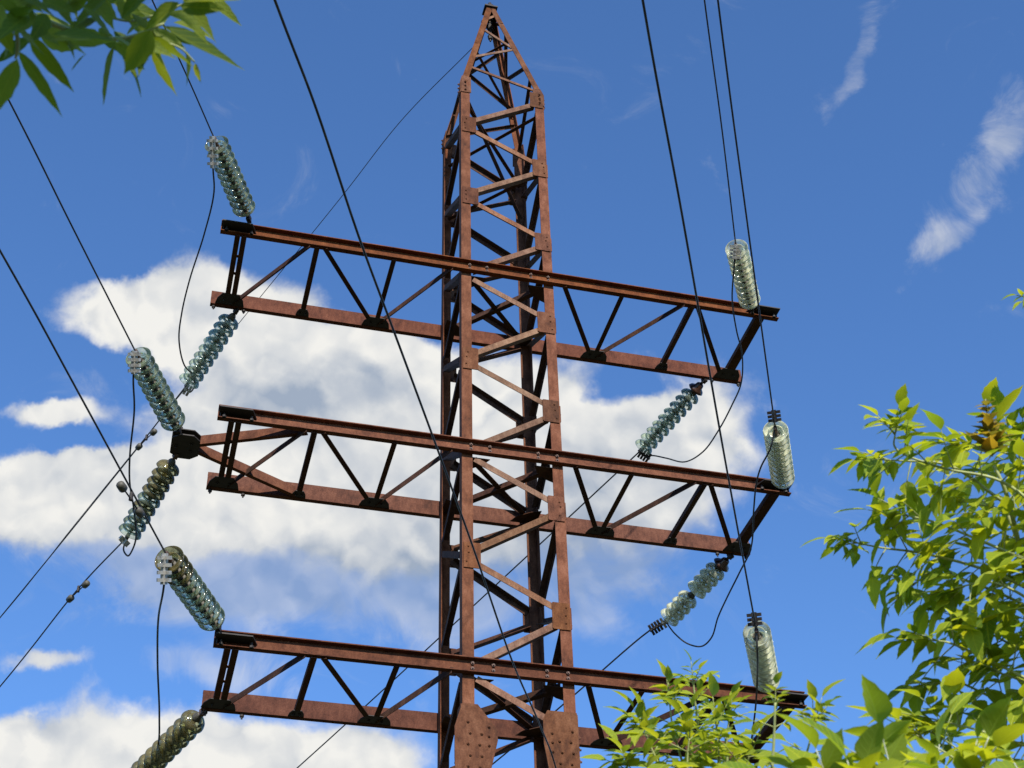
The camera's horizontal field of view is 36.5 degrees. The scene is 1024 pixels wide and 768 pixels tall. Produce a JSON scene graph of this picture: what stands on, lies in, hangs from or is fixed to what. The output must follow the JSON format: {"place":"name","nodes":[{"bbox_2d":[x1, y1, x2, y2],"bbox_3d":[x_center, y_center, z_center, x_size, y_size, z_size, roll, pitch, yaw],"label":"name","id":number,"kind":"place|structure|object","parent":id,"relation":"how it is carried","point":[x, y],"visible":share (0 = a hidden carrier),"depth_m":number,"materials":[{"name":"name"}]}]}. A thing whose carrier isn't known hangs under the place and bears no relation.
{"place":"outdoors","nodes":[
{"label":"outdoors","id":0,"kind":"place"},
{"bbox_2d":[0,0,1023,767],"label":"sky","id":1,"kind":"structure","parent":0,"point":[880,142],"materials":[{"name":"blue"}]},
{"bbox_3d":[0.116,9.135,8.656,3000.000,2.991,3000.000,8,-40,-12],"label":"ground","id":2,"kind":"structure","parent":0,"visible":0},
{"bbox_2d":[0,0,243,115],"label":"overhanging maple","id":3,"kind":"object","parent":2,"relation":"on","point":[142,45],"visible":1,"depth_m":1.65,"materials":[{"name":"green plant"}]},
{"bbox_2d":[170,2,808,767],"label":"lattice pylon","id":4,"kind":"object","parent":2,"relation":"on","point":[470,730],"visible":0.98,"depth_m":15.30,"materials":[{"name":"metal"}]},
{"bbox_2d":[118,454,178,539],"bbox_3d":[-3.430,1.059,14.794,0.236,0.236,1.029,26,-77,-30],"label":"insulator string","id":5,"kind":"object","parent":4,"relation":"hanging from","point":[163,478],"visible":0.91,"depth_m":14.76,"materials":[{"name":"glass"}]},
{"bbox_2d":[0,543,121,686],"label":"conductor","id":6,"kind":"object","parent":5,"relation":"attached to","point":[85,584],"visible":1,"depth_m":15.46,"materials":[{"name":"metal"}]},
{"bbox_2d":[125,347,184,434],"bbox_3d":[-3.209,0.092,14.101,0.236,0.236,1.152,-8,-43,8],"label":"insulator string","id":7,"kind":"object","parent":4,"relation":"attached to","point":[163,402],"visible":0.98,"depth_m":14.07,"materials":[{"name":"glass"}]},
{"bbox_2d":[8,100,135,350],"bbox_3d":[-6.508,-11.296,2.106,0.015,2.553,32.523,-8,-40,8],"label":"conductor","id":8,"kind":"object","parent":7,"relation":"attached to","point":[10,103],"visible":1,"depth_m":12.68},
{"bbox_2d":[118,351,140,556],"bbox_3d":[-3.487,0.666,14.247,0.188,0.795,2.203,6,-40,-9],"label":"jumper cable","id":9,"kind":"object","parent":7,"relation":"hanging from","point":[133,370],"visible":0.9,"depth_m":13.98,"materials":[{"name":"grey metal"}]},
{"bbox_2d":[131,709,206,767],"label":"insulator string","id":10,"kind":"object","parent":4,"relation":"attached to","point":[161,756],"visible":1,"depth_m":13.90,"materials":[{"name":"glass"}]},
{"bbox_2d":[155,546,224,631],"bbox_3d":[-2.544,1.676,12.417,0.236,0.236,1.236,-8,-38,8],"label":"insulator string","id":11,"kind":"object","parent":4,"relation":"attached to","point":[208,613],"visible":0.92,"depth_m":12.37,"materials":[{"name":"glass"}]},
{"bbox_2d":[0,249,165,552],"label":"conductor","id":12,"kind":"object","parent":11,"relation":"attached to","point":[122,487],"visible":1,"depth_m":11.09,"materials":[{"name":"metal"}]},
{"bbox_2d":[152,553,171,766],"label":"jumper cable","id":13,"kind":"object","parent":11,"relation":"hanging from","point":[164,572],"visible":0.94,"depth_m":11.94,"materials":[{"name":"grey metal"}]},
{"bbox_2d":[179,307,238,388],"bbox_3d":[-3.251,-0.394,16.801,0.239,0.239,1.126,26,-69,-30],"label":"insulator string","id":14,"kind":"object","parent":4,"relation":"hanging from","point":[217,339],"visible":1,"depth_m":16.78,"materials":[{"name":"glass"}]},
{"bbox_2d":[0,388,183,617],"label":"conductor","id":15,"kind":"object","parent":14,"relation":"hanging from","point":[152,432],"visible":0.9,"depth_m":17.74,"materials":[{"name":"metal"}]},
{"bbox_2d":[205,136,254,222],"bbox_3d":[-2.778,-2.015,15.443,0.242,0.242,1.107,-8,-43,8],"label":"insulator string","id":16,"kind":"object","parent":4,"relation":"attached to","point":[243,205],"visible":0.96,"depth_m":15.41,"materials":[{"name":"glass"}]},
{"bbox_2d":[152,0,213,135],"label":"conductor","id":17,"kind":"object","parent":16,"relation":"attached to","point":[190,84],"visible":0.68,"depth_m":14.62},
{"bbox_2d":[178,136,218,395],"bbox_3d":[-3.256,-1.142,15.978,0.235,0.764,3.198,7,-40,-10],"label":"jumper cable","id":18,"kind":"object","parent":16,"relation":"hanging from","point":[212,156],"visible":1,"depth_m":15.55,"materials":[{"name":"grey metal"}]},
{"bbox_2d":[7,47,472,609],"bbox_3d":[-23.305,16.864,39.314,0.011,7.181,73.146,26,-47,-30],"label":"earth wire","id":19,"kind":"object","parent":4,"relation":"attached to","point":[259,297],"visible":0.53,"depth_m":21.55,"materials":[{"name":"grey metal"}]},
{"bbox_2d":[273,0,556,767],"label":"conductor","id":20,"kind":"object","parent":4,"relation":"attached to","point":[355,226],"visible":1,"depth_m":8.68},
{"bbox_2d":[635,377,707,454],"bbox_3d":[1.858,0.360,17.957,0.236,0.236,1.247,26,-64,-30],"label":"insulator string","id":21,"kind":"object","parent":4,"relation":"attached to","point":[695,388],"visible":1,"depth_m":17.94,"materials":[{"name":"glass"}]},
{"bbox_2d":[297,452,638,767],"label":"conductor","id":22,"kind":"object","parent":21,"relation":"attached to","point":[609,479],"visible":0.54,"depth_m":19.66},
{"bbox_2d":[637,244,742,462],"bbox_3d":[2.167,-0.147,16.991,0.690,0.643,3.373,8,-40,-12],"label":"jumper cable","id":23,"kind":"object","parent":21,"relation":"hanging from","point":[735,250],"visible":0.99,"depth_m":16.80,"materials":[{"name":"rubber"}]},
{"bbox_2d":[661,553,734,626],"bbox_3d":[1.978,2.160,16.446,0.236,0.236,1.137,26,-63,-30],"label":"insulator string","id":24,"kind":"object","parent":4,"relation":"attached to","point":[696,587],"visible":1,"depth_m":16.39,"materials":[{"name":"glass"}]},
{"bbox_2d":[492,618,666,764],"bbox_3d":[-17.926,19.727,34.002,0.189,3.847,62.547,26,-47,-30],"label":"conductor","id":25,"kind":"object","parent":24,"relation":"attached to","point":[653,628],"visible":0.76,"depth_m":16.64,"materials":[{"name":"metal"}]},
{"bbox_2d":[667,431,774,646],"bbox_3d":[2.190,1.674,15.429,0.328,0.671,3.226,8,-40,-12],"label":"jumper cable","id":26,"kind":"object","parent":24,"relation":"hanging from","point":[708,641],"visible":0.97,"depth_m":15.34,"materials":[{"name":"black rubber"}]},
{"bbox_2d":[725,239,759,312],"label":"insulator string","id":27,"kind":"object","parent":4,"relation":"attached to","point":[747,298],"visible":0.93,"depth_m":16.32,"materials":[{"name":"glass"}]},
{"bbox_2d":[704,0,735,243],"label":"conductor","id":28,"kind":"object","parent":27,"relation":"attached to","point":[720,118],"visible":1,"depth_m":14.64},
{"bbox_2d":[743,621,779,693],"bbox_3d":[2.157,2.384,13.375,0.236,0.236,1.220,-9,-37,9],"label":"insulator string","id":29,"kind":"object","parent":4,"relation":"attached to","point":[768,670],"visible":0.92,"depth_m":13.19,"materials":[{"name":"glass"}]},
{"bbox_2d":[641,0,762,629],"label":"conductor","id":30,"kind":"object","parent":29,"relation":"attached to","point":[754,619],"visible":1,"depth_m":9.99,"materials":[{"name":"metal"}]},
{"bbox_2d":[751,633,758,738],"bbox_3d":[2.123,3.108,14.143,0.298,0.231,3.265,0,-39,-2],"label":"jumper cable","id":31,"kind":"object","parent":29,"relation":"hanging from","point":[756,680],"visible":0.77,"depth_m":13.42,"materials":[{"name":"black rubber"}]},
{"bbox_2d":[763,421,794,490],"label":"insulator string","id":32,"kind":"object","parent":4,"relation":"attached to","point":[779,462],"visible":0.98,"depth_m":14.74,"materials":[{"name":"glass"}]},
{"bbox_2d":[717,0,781,426],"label":"conductor","id":33,"kind":"object","parent":32,"relation":"attached to","point":[774,416],"visible":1,"depth_m":12.50,"materials":[{"name":"metal"}]},
{"bbox_2d":[580,649,787,767],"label":"maple sapling","id":34,"kind":"object","parent":2,"relation":"on","point":[701,757],"visible":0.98,"depth_m":3.19,"materials":[{"name":"green plant"}]},
{"bbox_2d":[732,671,844,767],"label":"maple seedling","id":35,"kind":"object","parent":2,"relation":"on","point":[812,692],"visible":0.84,"depth_m":2.61,"materials":[{"name":"green plant"}]},
{"bbox_2d":[715,674,1023,767],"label":"maple bush","id":36,"kind":"object","parent":2,"relation":"on","point":[878,741],"visible":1,"depth_m":1.99,"materials":[{"name":"green plant"}]},
{"bbox_2d":[801,288,1023,767],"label":"maple tree","id":37,"kind":"object","parent":2,"relation":"on","point":[970,630],"visible":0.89,"depth_m":2.85,"materials":[{"name":"green plant"}]}
]}

